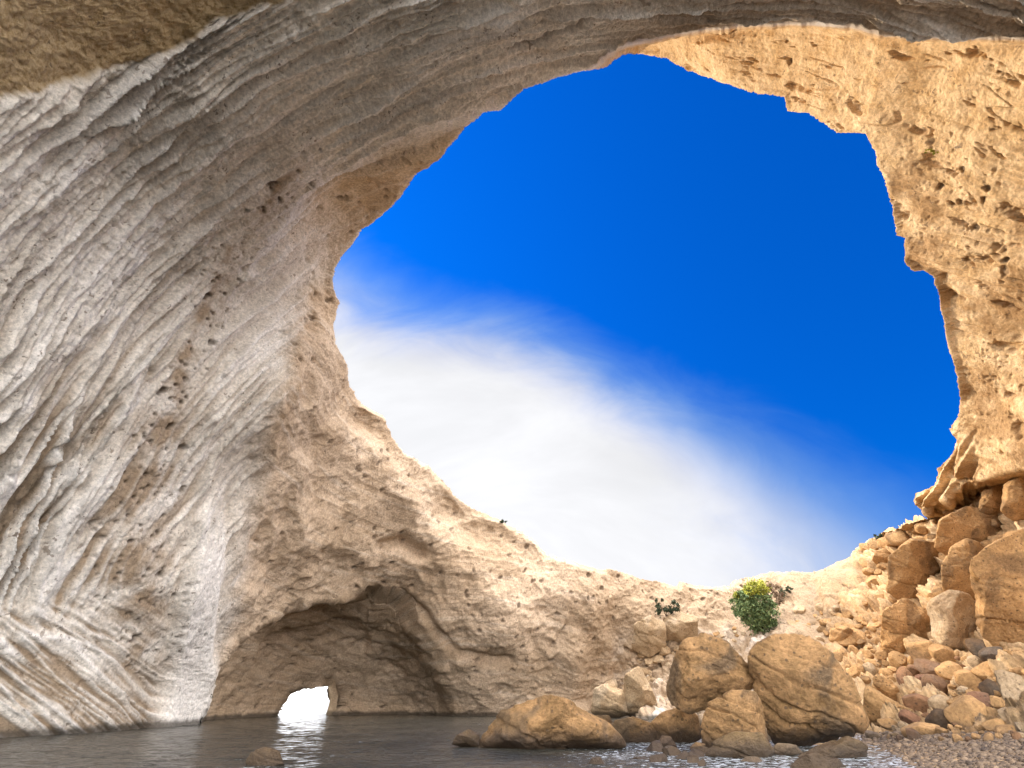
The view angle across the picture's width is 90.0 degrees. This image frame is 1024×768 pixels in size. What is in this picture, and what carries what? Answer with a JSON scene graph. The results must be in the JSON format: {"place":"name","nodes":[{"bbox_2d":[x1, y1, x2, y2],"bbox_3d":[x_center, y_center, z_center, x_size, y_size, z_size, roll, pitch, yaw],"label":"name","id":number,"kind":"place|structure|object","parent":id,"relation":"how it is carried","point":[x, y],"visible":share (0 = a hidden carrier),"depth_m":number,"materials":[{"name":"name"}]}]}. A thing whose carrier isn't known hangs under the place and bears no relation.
{"place":"outdoors","nodes":[
{"label":"outdoors","id":0,"kind":"place"},
{"bbox_2d":[0,700,921,767],"bbox_3d":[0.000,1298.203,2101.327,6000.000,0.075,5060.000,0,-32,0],"label":"sea water","id":1,"kind":"structure","parent":0,"point":[303,733],"depth_m":14.69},
{"bbox_2d":[246,747,283,765],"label":"boulder","id":2,"kind":"object","parent":1,"relation":"in","point":[266,756],"visible":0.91,"depth_m":11.10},
{"bbox_2d":[452,729,479,746],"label":"boulder","id":3,"kind":"object","parent":1,"relation":"in","point":[468,738],"visible":0.97,"depth_m":15.31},
{"bbox_2d":[479,694,626,749],"bbox_3d":[1.194,9.964,14.928,4.361,1.554,2.149,0,-32,0],"label":"boulder","id":4,"kind":"object","parent":1,"relation":"in","point":[548,721],"visible":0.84,"depth_m":14.59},
{"bbox_2d":[588,757,604,763],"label":"boulder","id":5,"kind":"object","parent":1,"relation":"in","point":[596,760],"visible":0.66,"depth_m":11.23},
{"bbox_2d":[596,715,612,724],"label":"boulder","id":6,"kind":"object","parent":1,"relation":"on","point":[607,718],"visible":0.27,"depth_m":17.54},
{"bbox_2d":[612,717,656,742],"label":"boulder","id":7,"kind":"object","parent":1,"relation":"in","point":[632,729],"visible":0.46,"depth_m":16.95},
{"bbox_2d":[646,740,662,751],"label":"rubble stone","id":8,"kind":"object","parent":1,"relation":"on","point":[656,745],"visible":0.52,"depth_m":14.05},
{"bbox_2d":[649,753,667,761],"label":"rubble stone","id":9,"kind":"object","parent":1,"relation":"on","point":[661,757],"visible":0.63,"depth_m":11.65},
{"bbox_2d":[660,735,676,747],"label":"boulder","id":10,"kind":"object","parent":1,"relation":"on","point":[666,740],"visible":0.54,"depth_m":14.71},
{"bbox_2d":[662,745,680,755],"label":"rubble stone","id":11,"kind":"object","parent":1,"relation":"on","point":[669,750],"visible":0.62,"depth_m":13.13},
{"bbox_2d":[650,708,701,742],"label":"boulder","id":12,"kind":"object","parent":1,"relation":"on","point":[676,725],"visible":0.73,"depth_m":16.85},
{"bbox_2d":[676,751,688,758],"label":"rubble stone","id":13,"kind":"object","parent":1,"relation":"on","point":[683,755],"visible":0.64,"depth_m":12.32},
{"bbox_2d":[687,755,698,762],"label":"rubble stone","id":14,"kind":"object","parent":1,"relation":"on","point":[692,758],"visible":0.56,"depth_m":11.50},
{"bbox_2d":[691,748,704,756],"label":"rubble stone","id":15,"kind":"object","parent":1,"relation":"on","point":[700,753],"visible":0.34,"depth_m":12.70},
{"bbox_2d":[690,742,705,748],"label":"boulder","id":16,"kind":"object","parent":1,"relation":"on","point":[695,744],"visible":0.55,"depth_m":13.96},
{"bbox_2d":[694,746,708,752],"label":"rubble stone","id":17,"kind":"object","parent":1,"relation":"on","point":[704,749],"visible":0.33,"depth_m":13.41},
{"bbox_2d":[705,731,774,757],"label":"wet boulder","id":18,"kind":"object","parent":1,"relation":"in","point":[736,744],"visible":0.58,"depth_m":12.52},
{"bbox_2d":[741,756,762,761],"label":"boulder","id":19,"kind":"object","parent":1,"relation":"in","point":[752,759],"visible":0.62,"depth_m":11.66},
{"bbox_2d":[773,743,802,755],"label":"boulder","id":20,"kind":"object","parent":1,"relation":"in","point":[785,749],"visible":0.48,"depth_m":13.12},
{"bbox_2d":[790,752,845,767],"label":"wet boulder","id":21,"kind":"object","parent":1,"relation":"in","point":[811,760],"visible":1,"depth_m":10.46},
{"bbox_2d":[798,736,867,757],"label":"wet boulder","id":22,"kind":"object","parent":1,"relation":"in","point":[847,747],"visible":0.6,"depth_m":12.53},
{"bbox_2d":[0,0,1023,766],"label":"cave cliff","id":23,"kind":"structure","parent":0,"point":[222,496],"depth_m":24.93,"materials":[{"name":"stone"}]},
{"bbox_2d":[275,679,337,714],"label":"sea tunnel","id":24,"kind":"structure","parent":23,"relation":"attached to","point":[330,684],"depth_m":48.28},
{"bbox_2d":[591,683,628,717],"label":"boulder","id":25,"kind":"object","parent":23,"relation":"on","point":[609,700],"visible":0.93,"depth_m":39.65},
{"bbox_2d":[606,679,617,687],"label":"rubble stone","id":26,"kind":"object","parent":23,"relation":"on","point":[612,682],"visible":0.49,"depth_m":45.88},
{"bbox_2d":[623,666,656,716],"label":"boulder","id":27,"kind":"object","parent":23,"relation":"on","point":[638,692],"visible":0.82,"depth_m":39.67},
{"bbox_2d":[632,615,666,657],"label":"boulder","id":28,"kind":"object","parent":23,"relation":"on","point":[649,638],"visible":1,"depth_m":45.67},
{"bbox_2d":[651,654,663,663],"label":"rubble stone","id":29,"kind":"object","parent":23,"relation":"on","point":[657,658],"visible":1,"depth_m":45.61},
{"bbox_2d":[658,646,670,655],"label":"rubble stone","id":30,"kind":"object","parent":23,"relation":"on","point":[666,650],"visible":0.81,"depth_m":45.80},
{"bbox_2d":[663,612,698,643],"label":"boulder","id":31,"kind":"object","parent":23,"relation":"on","point":[681,626],"visible":0.78,"depth_m":46.15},
{"bbox_2d":[655,598,680,617],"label":"dark shrub","id":32,"kind":"object","parent":31,"relation":"on","point":[669,610],"visible":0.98,"depth_m":46.90,"materials":[{"name":"green plant"}]},
{"bbox_2d":[701,689,768,747],"bbox_3d":[6.346,9.614,14.367,2.135,1.781,1.929,0,-32,0],"label":"boulder","id":33,"kind":"object","parent":23,"relation":"on","point":[741,710],"visible":0.59,"depth_m":14.01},
{"bbox_2d":[666,632,754,713],"bbox_3d":[6.269,8.982,15.896,2.788,2.159,2.396,0,-32,0],"label":"boulder","id":34,"kind":"object","parent":33,"relation":"on","point":[705,668],"visible":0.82,"depth_m":15.42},
{"bbox_2d":[728,577,781,634],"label":"leafy bush","id":35,"kind":"object","parent":23,"relation":"on","point":[752,610],"visible":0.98,"depth_m":44.27,"materials":[{"name":"green plant"}]},
{"bbox_2d":[763,581,785,605],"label":"dry bush","id":36,"kind":"object","parent":23,"relation":"on","point":[780,600],"visible":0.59,"depth_m":46.03,"materials":[{"name":"brown plant"}]},
{"bbox_2d":[778,586,793,596],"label":"shrub","id":37,"kind":"object","parent":23,"relation":"on","point":[787,588],"visible":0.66,"depth_m":48.02,"materials":[{"name":"green plant"}]},
{"bbox_2d":[793,605,805,613],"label":"rubble stone","id":38,"kind":"object","parent":23,"relation":"on","point":[800,609],"visible":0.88,"depth_m":45.72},
{"bbox_2d":[747,633,868,745],"bbox_3d":[8.858,9.307,15.488,3.749,2.984,2.536,0,-32,0],"label":"boulder","id":39,"kind":"object","parent":23,"relation":"on","point":[805,689],"visible":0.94,"depth_m":14.96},
{"bbox_2d":[815,603,823,611],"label":"rubble stone","id":40,"kind":"object","parent":23,"relation":"on","point":[819,607],"visible":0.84,"depth_m":44.53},
{"bbox_2d":[819,618,830,626],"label":"rubble stone","id":41,"kind":"object","parent":23,"relation":"on","point":[822,622],"visible":0.53,"depth_m":41.64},
{"bbox_2d":[828,626,852,641],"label":"boulder","id":42,"kind":"object","parent":23,"relation":"on","point":[842,633],"visible":0.66,"depth_m":37.34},
{"bbox_2d":[833,648,847,661],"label":"rock","id":43,"kind":"object","parent":23,"relation":"on","point":[839,653],"visible":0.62,"depth_m":35.05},
{"bbox_2d":[829,628,857,646],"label":"rock","id":44,"kind":"object","parent":23,"relation":"on","point":[848,641],"visible":0.49,"depth_m":37.05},
{"bbox_2d":[841,609,853,618],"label":"rubble stone","id":45,"kind":"object","parent":23,"relation":"on","point":[846,613],"visible":1,"depth_m":40.82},
{"bbox_2d":[847,645,858,653],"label":"rock","id":46,"kind":"object","parent":23,"relation":"on","point":[854,649],"visible":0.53,"depth_m":34.68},
{"bbox_2d":[846,663,864,677],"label":"rock","id":47,"kind":"object","parent":23,"relation":"on","point":[855,670],"visible":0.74,"depth_m":31.54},
{"bbox_2d":[852,628,865,640],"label":"rock","id":48,"kind":"object","parent":23,"relation":"on","point":[857,634],"visible":0.68,"depth_m":37.14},
{"bbox_2d":[854,614,866,622],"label":"rubble stone","id":49,"kind":"object","parent":23,"relation":"on","point":[858,618],"visible":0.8,"depth_m":39.13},
{"bbox_2d":[859,557,866,567],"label":"rubble stone","id":50,"kind":"object","parent":23,"relation":"on","point":[862,562],"visible":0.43,"depth_m":45.74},
{"bbox_2d":[859,543,869,550],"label":"rubble stone","id":51,"kind":"object","parent":23,"relation":"on","point":[863,546],"visible":0.67,"depth_m":48.21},
{"bbox_2d":[860,676,870,683],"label":"rubble stone","id":52,"kind":"object","parent":23,"relation":"on","point":[866,679],"visible":0.98,"depth_m":30.00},
{"bbox_2d":[861,649,874,658],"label":"rubble stone","id":53,"kind":"object","parent":23,"relation":"on","point":[867,653],"visible":0.94,"depth_m":33.65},
{"bbox_2d":[862,567,873,575],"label":"rubble stone","id":54,"kind":"object","parent":23,"relation":"on","point":[867,571],"visible":0.95,"depth_m":44.43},
{"bbox_2d":[862,662,876,675],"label":"rock","id":55,"kind":"object","parent":23,"relation":"on","point":[869,667],"visible":0.78,"depth_m":31.31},
{"bbox_2d":[865,575,879,588],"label":"rubble stone","id":56,"kind":"object","parent":23,"relation":"on","point":[870,580],"visible":0.51,"depth_m":41.98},
{"bbox_2d":[867,541,879,549],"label":"rubble stone","id":57,"kind":"object","parent":23,"relation":"on","point":[873,545],"visible":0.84,"depth_m":47.20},
{"bbox_2d":[871,637,880,644],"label":"rubble stone","id":58,"kind":"object","parent":23,"relation":"on","point":[875,640],"visible":0.64,"depth_m":35.21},
{"bbox_2d":[872,548,890,564],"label":"boulder","id":59,"kind":"object","parent":23,"relation":"on","point":[881,555],"visible":0.64,"depth_m":44.05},
{"bbox_2d":[875,650,887,660],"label":"rubble stone","id":60,"kind":"object","parent":23,"relation":"on","point":[881,655],"visible":0.84,"depth_m":32.60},
{"bbox_2d":[872,675,898,701],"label":"boulder","id":61,"kind":"object","parent":23,"relation":"on","point":[886,686],"visible":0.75,"depth_m":26.41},
{"bbox_2d":[878,668,892,676],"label":"rubble stone","id":62,"kind":"object","parent":23,"relation":"on","point":[886,672],"visible":0.73,"depth_m":29.91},
{"bbox_2d":[877,537,894,547],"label":"rubble stone","id":63,"kind":"object","parent":23,"relation":"on","point":[882,542],"visible":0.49,"depth_m":45.77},
{"bbox_2d":[877,717,898,729],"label":"rock","id":64,"kind":"object","parent":23,"relation":"on","point":[886,722],"visible":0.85,"depth_m":20.21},
{"bbox_2d":[863,686,913,727],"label":"boulder","id":65,"kind":"object","parent":23,"relation":"on","point":[874,700],"visible":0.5,"depth_m":22.09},
{"bbox_2d":[888,594,896,603],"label":"rubble stone","id":66,"kind":"object","parent":23,"relation":"on","point":[892,600],"visible":0.59,"depth_m":38.16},
{"bbox_2d":[884,530,909,545],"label":"rubble stone","id":67,"kind":"object","parent":23,"relation":"on","point":[897,538],"visible":0.72,"depth_m":44.10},
{"bbox_2d":[888,651,907,668],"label":"rock","id":68,"kind":"object","parent":23,"relation":"on","point":[896,659],"visible":0.78,"depth_m":30.56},
{"bbox_2d":[897,721,908,727],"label":"rubble stone","id":69,"kind":"object","parent":23,"relation":"on","point":[900,724],"visible":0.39,"depth_m":18.41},
{"bbox_2d":[896,666,913,684],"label":"rock","id":70,"kind":"object","parent":23,"relation":"on","point":[902,672],"visible":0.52,"depth_m":27.38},
{"bbox_2d":[880,598,930,653],"bbox_3d":[25.164,15.913,32.852,3.760,3.676,2.900,0,-32,0],"label":"boulder","id":71,"kind":"object","parent":23,"relation":"on","point":[902,619],"visible":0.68,"depth_m":32.23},
{"bbox_2d":[898,709,920,723],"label":"rock","id":72,"kind":"object","parent":23,"relation":"on","point":[907,716],"visible":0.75,"depth_m":19.74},
{"bbox_2d":[906,665,918,675],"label":"rubble stone","id":73,"kind":"object","parent":23,"relation":"on","point":[913,670],"visible":0.55,"depth_m":28.13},
{"bbox_2d":[886,538,940,599],"bbox_3d":[29.471,13.703,37.057,5.008,4.371,3.530,8,-33,-13],"label":"boulder","id":74,"kind":"object","parent":23,"relation":"on","point":[913,564],"visible":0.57,"depth_m":36.35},
{"bbox_2d":[902,693,929,712],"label":"rock","id":75,"kind":"object","parent":23,"relation":"on","point":[916,701],"visible":0.72,"depth_m":22.28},
{"bbox_2d":[906,640,933,659],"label":"rock","id":76,"kind":"object","parent":23,"relation":"on","point":[917,649],"visible":0.56,"depth_m":29.28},
{"bbox_2d":[914,522,927,534],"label":"rubble stone","id":77,"kind":"object","parent":23,"relation":"on","point":[919,527],"visible":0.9,"depth_m":41.64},
{"bbox_2d":[913,658,939,675],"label":"rock","id":78,"kind":"object","parent":23,"relation":"on","point":[924,666],"visible":0.62,"depth_m":27.05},
{"bbox_2d":[925,533,935,539],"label":"rubble stone","id":79,"kind":"object","parent":23,"relation":"on","point":[930,536],"visible":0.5,"depth_m":39.86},
{"bbox_2d":[921,674,947,694],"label":"rock","id":80,"kind":"object","parent":23,"relation":"on","point":[939,683],"visible":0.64,"depth_m":23.97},
{"bbox_2d":[931,586,943,596],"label":"rubble stone","id":81,"kind":"object","parent":23,"relation":"on","point":[936,590],"visible":0.45,"depth_m":33.29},
{"bbox_2d":[927,694,948,709],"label":"rock","id":82,"kind":"object","parent":23,"relation":"on","point":[938,701],"visible":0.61,"depth_m":20.91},
{"bbox_2d":[925,708,953,728],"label":"rock","id":83,"kind":"object","parent":23,"relation":"on","point":[936,716],"visible":0.56,"depth_m":18.27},
{"bbox_2d":[928,644,955,661],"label":"rock","id":84,"kind":"object","parent":23,"relation":"on","point":[940,653],"visible":0.94,"depth_m":27.55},
{"bbox_2d":[935,661,962,680],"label":"rock","id":85,"kind":"object","parent":23,"relation":"on","point":[945,670],"visible":0.72,"depth_m":25.06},
{"bbox_2d":[926,590,976,649],"bbox_3d":[25.403,13.552,29.346,3.430,3.073,2.392,12,-34,-18],"label":"boulder","id":86,"kind":"object","parent":23,"relation":"on","point":[951,615],"visible":0.84,"depth_m":28.68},
{"bbox_2d":[941,538,984,599],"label":"boulder","id":87,"kind":"object","parent":23,"relation":"on","point":[955,571],"visible":0.59,"depth_m":31.58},
{"bbox_2d":[943,695,987,729],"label":"rock","id":88,"kind":"object","parent":23,"relation":"on","point":[963,711],"visible":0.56,"depth_m":17.61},
{"bbox_2d":[954,669,981,691],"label":"rock","id":89,"kind":"object","parent":23,"relation":"on","point":[969,679],"visible":0.63,"depth_m":22.60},
{"bbox_2d":[934,506,1002,555],"bbox_3d":[30.762,9.906,34.336,5.523,3.004,2.305,0,-32,0],"label":"boulder","id":90,"kind":"object","parent":23,"relation":"on","point":[969,522],"visible":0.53,"depth_m":33.60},
{"bbox_2d":[967,655,982,667],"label":"rock","id":91,"kind":"object","parent":23,"relation":"on","point":[973,661],"visible":0.71,"depth_m":24.46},
{"bbox_2d":[965,638,985,656],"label":"rock","id":92,"kind":"object","parent":23,"relation":"on","point":[974,646],"visible":0.73,"depth_m":25.61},
{"bbox_2d":[971,733,980,739],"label":"rubble stone","id":93,"kind":"object","parent":23,"relation":"on","point":[974,736],"visible":0.79,"depth_m":13.56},
{"bbox_2d":[967,691,992,707],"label":"rock","id":94,"kind":"object","parent":23,"relation":"on","point":[983,697],"visible":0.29,"depth_m":19.02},
{"bbox_2d":[970,661,993,680],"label":"rock","id":95,"kind":"object","parent":23,"relation":"on","point":[982,670],"visible":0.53,"depth_m":22.44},
{"bbox_2d":[978,678,1001,695],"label":"rock","id":96,"kind":"object","parent":23,"relation":"on","point":[988,686],"visible":0.66,"depth_m":20.61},
{"bbox_2d":[978,485,1002,515],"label":"boulder","id":97,"kind":"object","parent":23,"relation":"on","point":[990,501],"visible":0.67,"depth_m":33.92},
{"bbox_2d":[978,646,1003,661],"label":"rock","id":98,"kind":"object","parent":23,"relation":"on","point":[985,654],"visible":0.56,"depth_m":23.79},
{"bbox_2d":[986,706,998,716],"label":"rock","id":99,"kind":"object","parent":23,"relation":"on","point":[993,712],"visible":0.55,"depth_m":16.50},
{"bbox_2d":[981,718,1005,731],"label":"rock","id":100,"kind":"object","parent":23,"relation":"on","point":[990,725],"visible":0.77,"depth_m":14.83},
{"bbox_2d":[991,519,999,527],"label":"rubble stone","id":101,"kind":"object","parent":23,"relation":"on","point":[994,523],"visible":1,"depth_m":33.47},
{"bbox_2d":[969,529,1023,645],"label":"boulder","id":102,"kind":"object","parent":23,"relation":"on","point":[996,568],"visible":0.92,"depth_m":24.65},
{"bbox_2d":[990,534,1002,543],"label":"rubble stone","id":103,"kind":"object","parent":23,"relation":"on","point":[996,537],"visible":0.34,"depth_m":31.95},
{"bbox_2d":[989,695,1004,708],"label":"rubble stone","id":104,"kind":"object","parent":23,"relation":"on","point":[997,702],"visible":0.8,"depth_m":18.10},
{"bbox_2d":[994,724,1015,734],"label":"rock","id":105,"kind":"object","parent":23,"relation":"on","point":[1003,729],"visible":0.55,"depth_m":13.61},
{"bbox_2d":[997,707,1015,722],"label":"rock","id":106,"kind":"object","parent":23,"relation":"on","point":[1001,713],"visible":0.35,"depth_m":15.37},
{"bbox_2d":[994,670,1023,699],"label":"rock","id":107,"kind":"object","parent":23,"relation":"on","point":[1010,684],"visible":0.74,"depth_m":18.57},
{"bbox_2d":[1000,477,1023,520],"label":"boulder","id":108,"kind":"object","parent":23,"relation":"on","point":[1012,505],"visible":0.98,"depth_m":31.24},
{"bbox_2d":[1013,667,1023,674],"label":"rubble stone","id":109,"kind":"object","parent":23,"relation":"on","point":[1017,670],"visible":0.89,"depth_m":20.99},
{"bbox_2d":[1014,722,1023,731],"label":"rock","id":110,"kind":"object","parent":23,"relation":"on","point":[1019,726],"visible":0.86,"depth_m":13.66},
{"bbox_2d":[288,53,959,699],"label":"sky","id":111,"kind":"structure","parent":0,"point":[646,317],"materials":[{"name":"blue"}]},
{"bbox_2d":[861,730,1023,767],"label":"gravel","id":112,"kind":"structure","parent":0,"point":[968,752],"depth_m":12.14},
{"bbox_2d":[865,730,881,738],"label":"rubble stone","id":113,"kind":"object","parent":112,"relation":"on","point":[870,734],"visible":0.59,"depth_m":17.50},
{"bbox_2d":[905,728,921,740],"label":"rock","id":114,"kind":"object","parent":112,"relation":"on","point":[911,733],"visible":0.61,"depth_m":15.73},
{"bbox_2d":[900,722,939,737],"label":"rock","id":115,"kind":"object","parent":112,"relation":"on","point":[922,728],"visible":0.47,"depth_m":16.16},
{"bbox_2d":[935,727,947,733],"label":"rubble stone","id":116,"kind":"object","parent":112,"relation":"on","point":[938,730],"visible":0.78,"depth_m":15.78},
{"bbox_2d":[952,734,962,742],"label":"rubble stone","id":117,"kind":"object","parent":112,"relation":"on","point":[956,738],"visible":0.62,"depth_m":13.70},
{"bbox_2d":[964,726,977,732],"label":"rubble stone","id":118,"kind":"object","parent":112,"relation":"on","point":[970,729],"visible":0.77,"depth_m":14.84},
{"bbox_2d":[983,732,993,740],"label":"rubble stone","id":119,"kind":"object","parent":112,"relation":"on","point":[987,736],"visible":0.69,"depth_m":12.99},
{"bbox_2d":[1010,730,1021,739],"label":"rubble stone","id":120,"kind":"object","parent":112,"relation":"on","point":[1016,735],"visible":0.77,"depth_m":12.54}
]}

